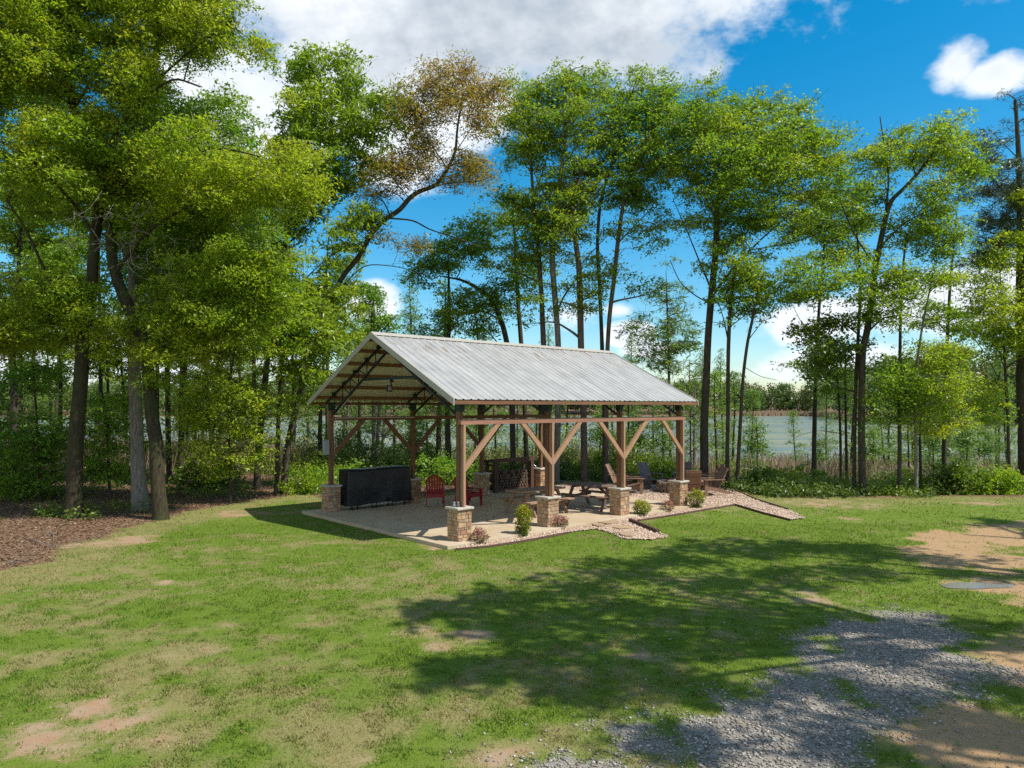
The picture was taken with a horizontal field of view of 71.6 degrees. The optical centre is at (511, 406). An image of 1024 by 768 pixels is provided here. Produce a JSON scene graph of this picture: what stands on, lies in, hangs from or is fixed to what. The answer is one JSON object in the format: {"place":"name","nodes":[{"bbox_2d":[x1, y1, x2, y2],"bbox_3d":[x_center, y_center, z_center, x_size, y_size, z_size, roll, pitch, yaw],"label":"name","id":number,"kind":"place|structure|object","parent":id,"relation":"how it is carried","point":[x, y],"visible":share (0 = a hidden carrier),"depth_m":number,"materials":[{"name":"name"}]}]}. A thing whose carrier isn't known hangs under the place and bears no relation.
{"place":"outdoors","nodes":[
{"label":"outdoors","id":0,"kind":"place"},
{"bbox_2d":[1,415,1017,473],"bbox_3d":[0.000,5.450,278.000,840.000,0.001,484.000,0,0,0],"label":"lake","id":1,"kind":"structure","parent":0,"point":[777,426],"depth_m":139.03,"materials":[{"name":"liquid"}]},
{"bbox_2d":[724,411,843,420],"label":"reeds","id":2,"kind":"object","parent":1,"relation":"on","point":[781,413],"visible":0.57,"depth_m":409.62,"materials":[{"name":"beige plant"}]},
{"bbox_2d":[0,407,1023,767],"bbox_3d":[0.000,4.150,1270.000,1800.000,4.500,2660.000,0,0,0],"label":"ground","id":3,"kind":"structure","parent":0,"point":[1000,537],"depth_m":10.10,"materials":[{"name":"green plant"}]},
{"bbox_2d":[0,91,63,430],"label":"woodland tree","id":4,"kind":"object","parent":3,"relation":"on","point":[13,244],"visible":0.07,"depth_m":37.67,"materials":[{"name":"green plant"}]},
{"bbox_2d":[2,303,68,452],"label":"sapling","id":5,"kind":"object","parent":3,"relation":"on","point":[37,401],"visible":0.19,"depth_m":35.88,"materials":[{"name":"green plant"}]},
{"bbox_2d":[0,355,96,501],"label":"understory tree","id":6,"kind":"object","parent":3,"relation":"on","point":[25,441],"visible":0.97,"depth_m":24.57,"materials":[{"name":"green plant"}]},
{"bbox_2d":[12,224,97,424],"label":"woodland tree","id":7,"kind":"object","parent":3,"relation":"on","point":[60,348],"visible":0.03,"depth_m":40.91,"materials":[{"name":"green plant"}]},
{"bbox_2d":[0,51,113,470],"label":"hardwood tree","id":8,"kind":"object","parent":3,"relation":"on","point":[69,263],"visible":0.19,"depth_m":30.46,"materials":[{"name":"green plant"}]},
{"bbox_2d":[0,0,163,518],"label":"oak tree","id":9,"kind":"object","parent":3,"relation":"on","point":[28,28],"visible":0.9,"depth_m":20.07,"materials":[{"name":"green plant"}]},
{"bbox_2d":[51,310,122,467],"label":"sapling","id":10,"kind":"object","parent":3,"relation":"on","point":[93,407],"visible":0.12,"depth_m":36.91,"materials":[{"name":"green plant"}]},
{"bbox_2d":[49,120,148,448],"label":"woodland tree","id":11,"kind":"object","parent":3,"relation":"on","point":[101,371],"visible":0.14,"depth_m":36.73,"materials":[{"name":"green plant"}]},
{"bbox_2d":[42,377,167,497],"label":"understory tree","id":12,"kind":"object","parent":3,"relation":"on","point":[105,468],"visible":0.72,"depth_m":25.18,"materials":[{"name":"green plant"}]},
{"bbox_2d":[92,300,145,447],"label":"sapling","id":13,"kind":"object","parent":3,"relation":"on","point":[123,383],"visible":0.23,"depth_m":37.63,"materials":[{"name":"green plant"}]},
{"bbox_2d":[140,220,194,482],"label":"hardwood tree","id":14,"kind":"object","parent":3,"relation":"on","point":[169,464],"visible":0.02,"depth_m":30.90,"materials":[{"name":"green plant"}]},
{"bbox_2d":[0,472,338,524],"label":"ground cover","id":15,"kind":"object","parent":3,"relation":"on","point":[88,509],"visible":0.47,"depth_m":25.16,"materials":[{"name":"green plant"}]},
{"bbox_2d":[54,75,314,510],"bbox_3d":[-11.117,-3.915,24.101,8.552,14.853,5.956,0,0,29],"label":"hardwood tree","id":16,"kind":"object","parent":3,"relation":"on","point":[230,128],"visible":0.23,"depth_m":22.92,"materials":[{"name":"green plant"}]},
{"bbox_2d":[41,0,343,520],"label":"oak tree","id":17,"kind":"object","parent":3,"relation":"on","point":[182,26],"visible":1,"depth_m":19.95,"materials":[{"name":"green plant"}]},
{"bbox_2d":[165,453,252,490],"bbox_3d":[-12.115,2.678,28.572,3.531,1.885,2.614,0,0,-17],"label":"wild bush","id":18,"kind":"object","parent":3,"relation":"on","point":[182,472],"visible":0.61,"depth_m":28.11,"materials":[{"name":"green plant"}]},
{"bbox_2d":[165,208,306,484],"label":"hardwood tree","id":19,"kind":"object","parent":3,"relation":"on","point":[230,353],"visible":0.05,"depth_m":29.88,"materials":[{"name":"green plant"}]},
{"bbox_2d":[157,287,316,502],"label":"understory tree","id":20,"kind":"object","parent":3,"relation":"on","point":[246,429],"visible":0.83,"depth_m":23.85,"materials":[{"name":"green plant"}]},
{"bbox_2d":[273,461,327,495],"bbox_3d":[-7.716,2.869,26.986,2.487,1.686,2.203,0,0,0],"label":"wild bush","id":21,"kind":"object","parent":3,"relation":"on","point":[306,487],"visible":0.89,"depth_m":26.58,"materials":[{"name":"green plant"}]},
{"bbox_2d":[280,332,324,444],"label":"sapling","id":22,"kind":"object","parent":3,"relation":"on","point":[307,411],"visible":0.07,"depth_m":53.76,"materials":[{"name":"green plant"}]},
{"bbox_2d":[302,358,344,458],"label":"sapling","id":23,"kind":"object","parent":3,"relation":"on","point":[319,422],"visible":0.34,"depth_m":34.80,"materials":[{"name":"green plant"}]},
{"bbox_2d":[255,198,393,495],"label":"hickory tree","id":24,"kind":"object","parent":3,"relation":"on","point":[302,369],"visible":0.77,"depth_m":25.04,"materials":[{"name":"green plant"}]},
{"bbox_2d":[300,456,371,489],"bbox_3d":[-6.677,2.765,27.834,3.147,1.643,2.639,0,0,0],"label":"wild bush","id":25,"kind":"object","parent":3,"relation":"on","point":[323,471],"visible":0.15,"depth_m":27.67,"materials":[{"name":"green plant"}]},
{"bbox_2d":[253,39,420,488],"bbox_3d":[-7.243,-5.653,28.364,6.802,18.386,5.116,0,0,27],"label":"hickory tree","id":26,"kind":"object","parent":3,"relation":"on","point":[312,120],"visible":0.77,"depth_m":27.98,"materials":[{"name":"green plant"}]},
{"bbox_2d":[306,230,373,461],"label":"woodland tree","id":27,"kind":"object","parent":3,"relation":"on","point":[351,257],"visible":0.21,"depth_m":37.82,"materials":[{"name":"green plant"}]},
{"bbox_2d":[335,335,385,456],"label":"sapling","id":28,"kind":"object","parent":3,"relation":"on","point":[358,341],"visible":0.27,"depth_m":37.95,"materials":[{"name":"green plant"}]},
{"bbox_2d":[349,280,405,451],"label":"woodland tree","id":29,"kind":"object","parent":3,"relation":"on","point":[372,297],"visible":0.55,"depth_m":42.55,"materials":[{"name":"green plant"}]},
{"bbox_2d":[358,330,400,462],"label":"sapling","id":30,"kind":"object","parent":3,"relation":"on","point":[377,433],"visible":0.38,"depth_m":37.05,"materials":[{"name":"green plant"}]},
{"bbox_2d":[373,405,409,455],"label":"sapling","id":31,"kind":"object","parent":3,"relation":"on","point":[396,422],"visible":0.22,"depth_m":40.88,"materials":[{"name":"green plant"}]},
{"bbox_2d":[279,45,524,494],"bbox_3d":[-3.866,-4.979,26.058,8.652,17.023,4.928,0,0,-22],"label":"leaning tree","id":32,"kind":"object","parent":3,"relation":"on","point":[442,98],"visible":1,"depth_m":26.34,"materials":[{"name":"brown plant"}]},
{"bbox_2d":[383,275,436,432],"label":"sapling","id":33,"kind":"object","parent":3,"relation":"on","point":[411,314],"visible":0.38,"depth_m":51.95,"materials":[{"name":"green plant"}]},
{"bbox_2d":[392,410,431,460],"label":"sapling","id":34,"kind":"object","parent":3,"relation":"on","point":[407,439],"visible":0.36,"depth_m":35.90,"materials":[{"name":"green plant"}]},
{"bbox_2d":[417,272,470,456],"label":"sapling","id":35,"kind":"object","parent":3,"relation":"on","point":[438,439],"visible":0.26,"depth_m":36.05,"materials":[{"name":"green plant"}]},
{"bbox_2d":[420,241,477,464],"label":"sapling","id":36,"kind":"object","parent":3,"relation":"on","point":[447,425],"visible":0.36,"depth_m":33.80,"materials":[{"name":"green plant"}]},
{"bbox_2d":[415,450,492,485],"bbox_3d":[-2.471,2.763,29.981,4.363,1.898,3.151,0,0,0],"label":"wild bush","id":37,"kind":"object","parent":3,"relation":"on","point":[439,464],"visible":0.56,"depth_m":29.88,"materials":[{"name":"green plant"}]},
{"bbox_2d":[388,209,544,468],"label":"hardwood tree","id":38,"kind":"object","parent":3,"relation":"on","point":[492,300],"visible":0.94,"depth_m":32.58,"materials":[{"name":"green plant"}]},
{"bbox_2d":[476,405,509,454],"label":"sapling","id":39,"kind":"object","parent":3,"relation":"on","point":[499,430],"visible":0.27,"depth_m":45.78,"materials":[{"name":"green plant"}]},
{"bbox_2d":[302,489,693,549],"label":"patio slab","id":40,"kind":"structure","parent":3,"relation":"on","point":[408,518],"depth_m":20.69,"materials":[{"name":"concrete"}]},
{"bbox_2d":[339,465,411,509],"bbox_3d":[-4.382,2.573,22.766,2.354,1.250,0.682,0,0,-42],"label":"covered cart","id":41,"kind":"object","parent":40,"relation":"on","point":[371,486],"visible":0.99,"depth_m":22.43,"materials":[{"name":"black fabric"}]},
{"bbox_2d":[424,475,445,506],"bbox_3d":[-2.499,2.725,23.018,0.710,0.950,0.879,0,0,-8],"label":"adirondack chair","id":42,"kind":"object","parent":40,"relation":"on","point":[436,493],"visible":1,"depth_m":23.24,"materials":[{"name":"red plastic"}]},
{"bbox_2d":[308,332,698,541],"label":"pavilion","id":43,"kind":"structure","parent":40,"relation":"on","point":[459,374],"depth_m":20.92,"materials":[{"name":"wood"}]},
{"bbox_2d":[484,456,535,492],"bbox_3d":[-0.092,2.572,27.177,2.200,1.255,0.590,0,0,-42],"label":"firewood rack","id":44,"kind":"object","parent":40,"relation":"on","point":[494,465],"visible":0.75,"depth_m":26.82,"materials":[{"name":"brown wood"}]},
{"bbox_2d":[497,486,574,517],"bbox_3d":[0.720,2.833,21.400,1.854,0.734,1.488,0,0,-42],"label":"picnic table","id":45,"kind":"object","parent":40,"relation":"on","point":[527,492],"visible":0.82,"depth_m":21.23,"materials":[{"name":"brown wood"}]},
{"bbox_2d":[561,482,631,511],"bbox_3d":[2.621,2.833,22.499,1.853,0.734,1.488,0,0,40],"label":"picnic table","id":46,"kind":"object","parent":40,"relation":"on","point":[585,493],"visible":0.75,"depth_m":22.43,"materials":[{"name":"brown wood"}]},
{"bbox_2d":[0,343,1016,417],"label":"woods","id":47,"kind":"object","parent":3,"relation":"on","point":[781,399],"visible":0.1,"depth_m":422.93,"materials":[{"name":"green plant"}]},
{"bbox_2d":[2,427,1017,484],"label":"reeds","id":48,"kind":"object","parent":3,"relation":"on","point":[832,467],"visible":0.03,"depth_m":36.74,"materials":[{"name":"green plant"}]},
{"bbox_2d":[0,473,1020,764],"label":"leaf litter","id":49,"kind":"object","parent":3,"relation":"on","point":[80,529],"visible":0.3,"depth_m":20.60,"materials":[{"name":"brown plant"}]},
{"bbox_2d":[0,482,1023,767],"bbox_3d":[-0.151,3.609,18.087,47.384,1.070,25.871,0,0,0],"label":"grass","id":50,"kind":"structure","parent":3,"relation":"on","point":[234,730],"depth_m":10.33,"materials":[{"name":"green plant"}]},
{"bbox_2d":[0,500,1023,767],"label":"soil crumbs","id":51,"kind":"object","parent":3,"relation":"on","point":[646,660],"visible":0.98,"depth_m":7.51,"materials":[{"name":"brown soil"}]},
{"bbox_2d":[1,416,1023,498],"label":"undergrowth","id":52,"kind":"object","parent":3,"relation":"on","point":[799,486],"visible":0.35,"depth_m":32.50,"materials":[{"name":"green plant"}]},
{"bbox_2d":[473,186,560,461],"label":"hardwood tree","id":53,"kind":"object","parent":3,"relation":"on","point":[504,220],"visible":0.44,"depth_m":34.90,"materials":[{"name":"green plant"}]},
{"bbox_2d":[474,62,579,466],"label":"hardwood tree","id":54,"kind":"object","parent":3,"relation":"on","point":[520,150],"visible":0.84,"depth_m":30.53,"materials":[{"name":"green plant"}]},
{"bbox_2d":[490,140,639,482],"bbox_3d":[2.266,-3.868,30.173,5.011,14.828,4.773,0,0,-37],"label":"hardwood tree","id":55,"kind":"object","parent":3,"relation":"on","point":[575,236],"visible":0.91,"depth_m":29.85,"materials":[{"name":"green plant"}]},
{"bbox_2d":[512,56,640,483],"bbox_3d":[2.714,-5.684,30.506,5.500,18.454,4.768,0,0,-39],"label":"hardwood tree","id":56,"kind":"object","parent":3,"relation":"on","point":[574,106],"visible":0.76,"depth_m":30.02,"materials":[{"name":"green plant"}]},
{"bbox_2d":[578,405,616,464],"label":"sapling","id":57,"kind":"object","parent":3,"relation":"on","point":[598,436],"visible":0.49,"depth_m":37.92,"materials":[{"name":"green plant"}]},
{"bbox_2d":[610,333,646,450],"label":"sapling","id":58,"kind":"object","parent":3,"relation":"on","point":[628,355],"visible":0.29,"depth_m":59.70,"materials":[{"name":"green plant"}]},
{"bbox_2d":[457,482,805,547],"bbox_3d":[4.555,3.242,22.750,8.618,0.314,14.761,0,0,12],"label":"gravel bed","id":59,"kind":"object","parent":3,"relation":"on","point":[620,521],"visible":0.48,"depth_m":22.05,"materials":[{"name":"beige gravel"}]},
{"bbox_2d":[513,503,533,535],"bbox_3d":[0.284,2.874,17.928,0.567,0.887,0.533,0,0,0],"label":"garden shrub","id":60,"kind":"object","parent":59,"relation":"on","point":[523,520],"visible":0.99,"depth_m":17.85,"materials":[{"name":"green plant"}]},
{"bbox_2d":[637,462,664,488],"bbox_3d":[5.454,2.756,28.574,0.800,0.988,1.200,0,0,-28],"label":"adirondack chair","id":61,"kind":"object","parent":59,"relation":"on","point":[644,471],"visible":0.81,"depth_m":28.65,"materials":[{"name":"grey wood"}]},
{"bbox_2d":[684,470,703,491],"bbox_3d":[6.476,2.745,25.412,0.800,0.988,1.200,0,0,10],"label":"adirondack chair","id":62,"kind":"object","parent":59,"relation":"on","point":[693,477],"visible":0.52,"depth_m":25.19,"materials":[{"name":"brown wood"}]},
{"bbox_2d":[701,467,734,495],"bbox_3d":[7.389,2.691,25.770,1.200,0.988,0.800,0,0,-8],"label":"adirondack chair","id":63,"kind":"object","parent":59,"relation":"on","point":[719,479],"visible":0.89,"depth_m":25.54,"materials":[{"name":"brown wood"}]},
{"bbox_2d":[580,60,692,482],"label":"hardwood tree","id":64,"kind":"object","parent":3,"relation":"on","point":[636,107],"visible":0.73,"depth_m":30.01,"materials":[{"name":"green plant"}]},
{"bbox_2d":[626,413,658,474],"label":"sapling","id":65,"kind":"object","parent":3,"relation":"on","point":[638,423],"visible":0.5,"depth_m":35.95,"materials":[{"name":"green plant"}]},
{"bbox_2d":[590,70,710,483],"bbox_3d":[6.100,-5.369,30.164,5.613,17.826,4.208,0,0,-21],"label":"hardwood tree","id":66,"kind":"object","parent":3,"relation":"on","point":[643,175],"visible":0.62,"depth_m":29.93,"materials":[{"name":"green plant"}]},
{"bbox_2d":[612,255,705,460],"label":"cypress tree","id":67,"kind":"object","parent":3,"relation":"on","point":[674,346],"visible":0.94,"depth_m":41.70,"materials":[{"name":"plant"}]},
{"bbox_2d":[646,413,685,467],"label":"sapling","id":68,"kind":"object","parent":3,"relation":"on","point":[664,443],"visible":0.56,"depth_m":34.07,"materials":[{"name":"green plant"}]},
{"bbox_2d":[683,372,710,468],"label":"sapling","id":69,"kind":"object","parent":3,"relation":"on","point":[694,441],"visible":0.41,"depth_m":43.97,"materials":[{"name":"green plant"}]},
{"bbox_2d":[663,356,732,469],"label":"tree","id":70,"kind":"object","parent":3,"relation":"on","point":[692,423],"visible":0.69,"depth_m":39.98,"materials":[{"name":"plant"}]},
{"bbox_2d":[684,345,724,444],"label":"sapling","id":71,"kind":"object","parent":3,"relation":"on","point":[700,369],"visible":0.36,"depth_m":62.18,"materials":[{"name":"green plant"}]},
{"bbox_2d":[688,369,742,470],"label":"sapling","id":72,"kind":"object","parent":3,"relation":"on","point":[714,379],"visible":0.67,"depth_m":37.99,"materials":[{"name":"green plant"}]},
{"bbox_2d":[708,348,742,456],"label":"sapling","id":73,"kind":"object","parent":3,"relation":"on","point":[718,369],"visible":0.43,"depth_m":55.97,"materials":[{"name":"green plant"}]},
{"bbox_2d":[711,370,755,480],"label":"sapling","id":74,"kind":"object","parent":3,"relation":"on","point":[733,422],"visible":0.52,"depth_m":46.80,"materials":[{"name":"green plant"}]},
{"bbox_2d":[448,570,1023,767],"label":"crushed stone","id":75,"kind":"object","parent":3,"relation":"on","point":[772,764],"visible":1,"depth_m":7.83,"materials":[{"name":"grey gravel"}]},
{"bbox_2d":[721,274,774,483],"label":"hardwood tree","id":76,"kind":"object","parent":3,"relation":"on","point":[744,368],"visible":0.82,"depth_m":26.85,"materials":[{"name":"plant"}]},
{"bbox_2d":[734,388,769,470],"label":"sapling","id":77,"kind":"object","parent":3,"relation":"on","point":[754,393],"visible":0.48,"depth_m":43.90,"materials":[{"name":"green plant"}]},
{"bbox_2d":[642,61,868,478],"bbox_3d":[9.722,-4.980,28.550,8.732,17.185,6.465,0,0,-31],"label":"hardwood tree","id":78,"kind":"object","parent":3,"relation":"on","point":[737,171],"visible":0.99,"depth_m":27.90,"materials":[{"name":"green plant"}]},
{"bbox_2d":[740,417,777,473],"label":"sapling","id":79,"kind":"object","parent":3,"relation":"on","point":[754,446],"visible":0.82,"depth_m":38.77,"materials":[{"name":"green plant"}]},
{"bbox_2d":[730,465,793,485],"bbox_3d":[9.861,3.107,27.935,2.548,1.662,2.055,0,0,0],"label":"wild bush","id":80,"kind":"object","parent":3,"relation":"on","point":[764,471],"visible":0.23,"depth_m":27.71,"materials":[{"name":"green plant"}]},
{"bbox_2d":[685,246,842,487],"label":"hardwood tree","id":81,"kind":"object","parent":3,"relation":"on","point":[765,296],"visible":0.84,"depth_m":27.19,"materials":[{"name":"green plant"}]},
{"bbox_2d":[782,410,810,470],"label":"sapling","id":82,"kind":"object","parent":3,"relation":"on","point":[792,413],"visible":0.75,"depth_m":50.28,"materials":[{"name":"green plant"}]},
{"bbox_2d":[809,377,844,464],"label":"sapling","id":83,"kind":"object","parent":3,"relation":"on","point":[828,422],"visible":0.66,"depth_m":60.14,"materials":[{"name":"green plant"}]},
{"bbox_2d":[787,333,870,481],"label":"hardwood tree","id":84,"kind":"object","parent":3,"relation":"on","point":[844,370],"visible":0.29,"depth_m":30.95,"materials":[{"name":"green plant"}]},
{"bbox_2d":[769,149,898,476],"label":"hardwood tree","id":85,"kind":"object","parent":3,"relation":"on","point":[829,181],"visible":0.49,"depth_m":32.61,"materials":[{"name":"green plant"}]},
{"bbox_2d":[782,233,886,487],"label":"hardwood tree","id":86,"kind":"object","parent":3,"relation":"on","point":[821,360],"visible":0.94,"depth_m":26.49,"materials":[{"name":"green plant"}]},
{"bbox_2d":[830,373,874,469],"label":"sapling","id":87,"kind":"object","parent":3,"relation":"on","point":[850,403],"visible":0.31,"depth_m":41.94,"materials":[{"name":"green plant"}]},
{"bbox_2d":[856,426,889,474],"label":"sapling","id":88,"kind":"object","parent":3,"relation":"on","point":[871,450],"visible":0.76,"depth_m":39.81,"materials":[{"name":"green plant"}]},
{"bbox_2d":[868,392,902,466],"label":"sapling","id":89,"kind":"object","parent":3,"relation":"on","point":[885,436],"visible":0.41,"depth_m":46.08,"materials":[{"name":"green plant"}]},
{"bbox_2d":[770,106,1007,495],"bbox_3d":[13.830,-3.843,26.278,9.289,14.845,4.688,0,0,-14],"label":"hardwood tree","id":90,"kind":"object","parent":3,"relation":"on","point":[936,148],"visible":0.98,"depth_m":26.04,"materials":[{"name":"green plant"}]},
{"bbox_2d":[844,199,978,492],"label":"hardwood tree","id":91,"kind":"object","parent":3,"relation":"on","point":[891,370],"visible":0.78,"depth_m":26.50,"materials":[{"name":"green plant"}]},
{"bbox_2d":[888,360,937,468],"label":"sapling","id":92,"kind":"object","parent":3,"relation":"on","point":[911,433],"visible":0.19,"depth_m":42.75,"materials":[{"name":"green plant"}]},
{"bbox_2d":[911,412,960,474],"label":"sapling","id":93,"kind":"object","parent":3,"relation":"on","point":[933,444],"visible":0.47,"depth_m":35.78,"materials":[{"name":"green plant"}]},
{"bbox_2d":[892,263,991,493],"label":"hardwood tree","id":94,"kind":"object","parent":3,"relation":"on","point":[950,355],"visible":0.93,"depth_m":26.07,"materials":[{"name":"green plant"}]},
{"bbox_2d":[913,459,992,495],"bbox_3d":[17.039,2.944,27.544,2.672,1.896,2.273,0,0,42],"label":"wild bush","id":95,"kind":"object","parent":3,"relation":"on","point":[956,475],"visible":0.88,"depth_m":27.24,"materials":[{"name":"green plant"}]},
{"bbox_2d":[902,179,1012,472],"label":"hardwood tree","id":96,"kind":"object","parent":3,"relation":"on","point":[951,315],"visible":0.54,"depth_m":33.38,"materials":[{"name":"green plant"}]},
{"bbox_2d":[947,413,988,472],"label":"sapling","id":97,"kind":"object","parent":3,"relation":"on","point":[966,439],"visible":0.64,"depth_m":36.95,"materials":[{"name":"green plant"}]},
{"bbox_2d":[941,582,1013,588],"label":"puddle","id":98,"kind":"object","parent":3,"relation":"on","point":[965,585],"visible":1,"depth_m":13.05,"materials":[{"name":"grey liquid"}]},
{"bbox_2d":[937,182,1023,490],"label":"willow tree","id":99,"kind":"object","parent":3,"relation":"on","point":[1011,337],"visible":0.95,"depth_m":27.12,"materials":[{"name":"plant"}]},
{"bbox_2d":[939,82,1023,477],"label":"pine tree","id":100,"kind":"object","parent":3,"relation":"on","point":[1004,221],"visible":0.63,"depth_m":28.65,"materials":[{"name":"green plant"}]},
{"bbox_2d":[968,426,1000,467],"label":"sapling","id":101,"kind":"object","parent":3,"relation":"on","point":[984,452],"visible":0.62,"depth_m":43.99,"materials":[{"name":"green plant"}]},
{"bbox_2d":[964,461,1023,495],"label":"wild bush","id":102,"kind":"object","parent":3,"relation":"on","point":[1001,479],"visible":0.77,"depth_m":26.84,"materials":[{"name":"green plant"}]},
{"bbox_2d":[971,349,1016,466],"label":"sapling","id":103,"kind":"object","parent":3,"relation":"on","point":[1000,370],"visible":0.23,"depth_m":51.92,"materials":[{"name":"green plant"}]},
{"bbox_2d":[985,386,1017,470],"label":"sapling","id":104,"kind":"object","parent":3,"relation":"on","point":[1004,448],"visible":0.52,"depth_m":42.83,"materials":[{"name":"green plant"}]},
{"bbox_2d":[0,0,1023,406],"label":"sky","id":105,"kind":"structure","parent":0,"point":[899,61],"materials":[{"name":"blue"}]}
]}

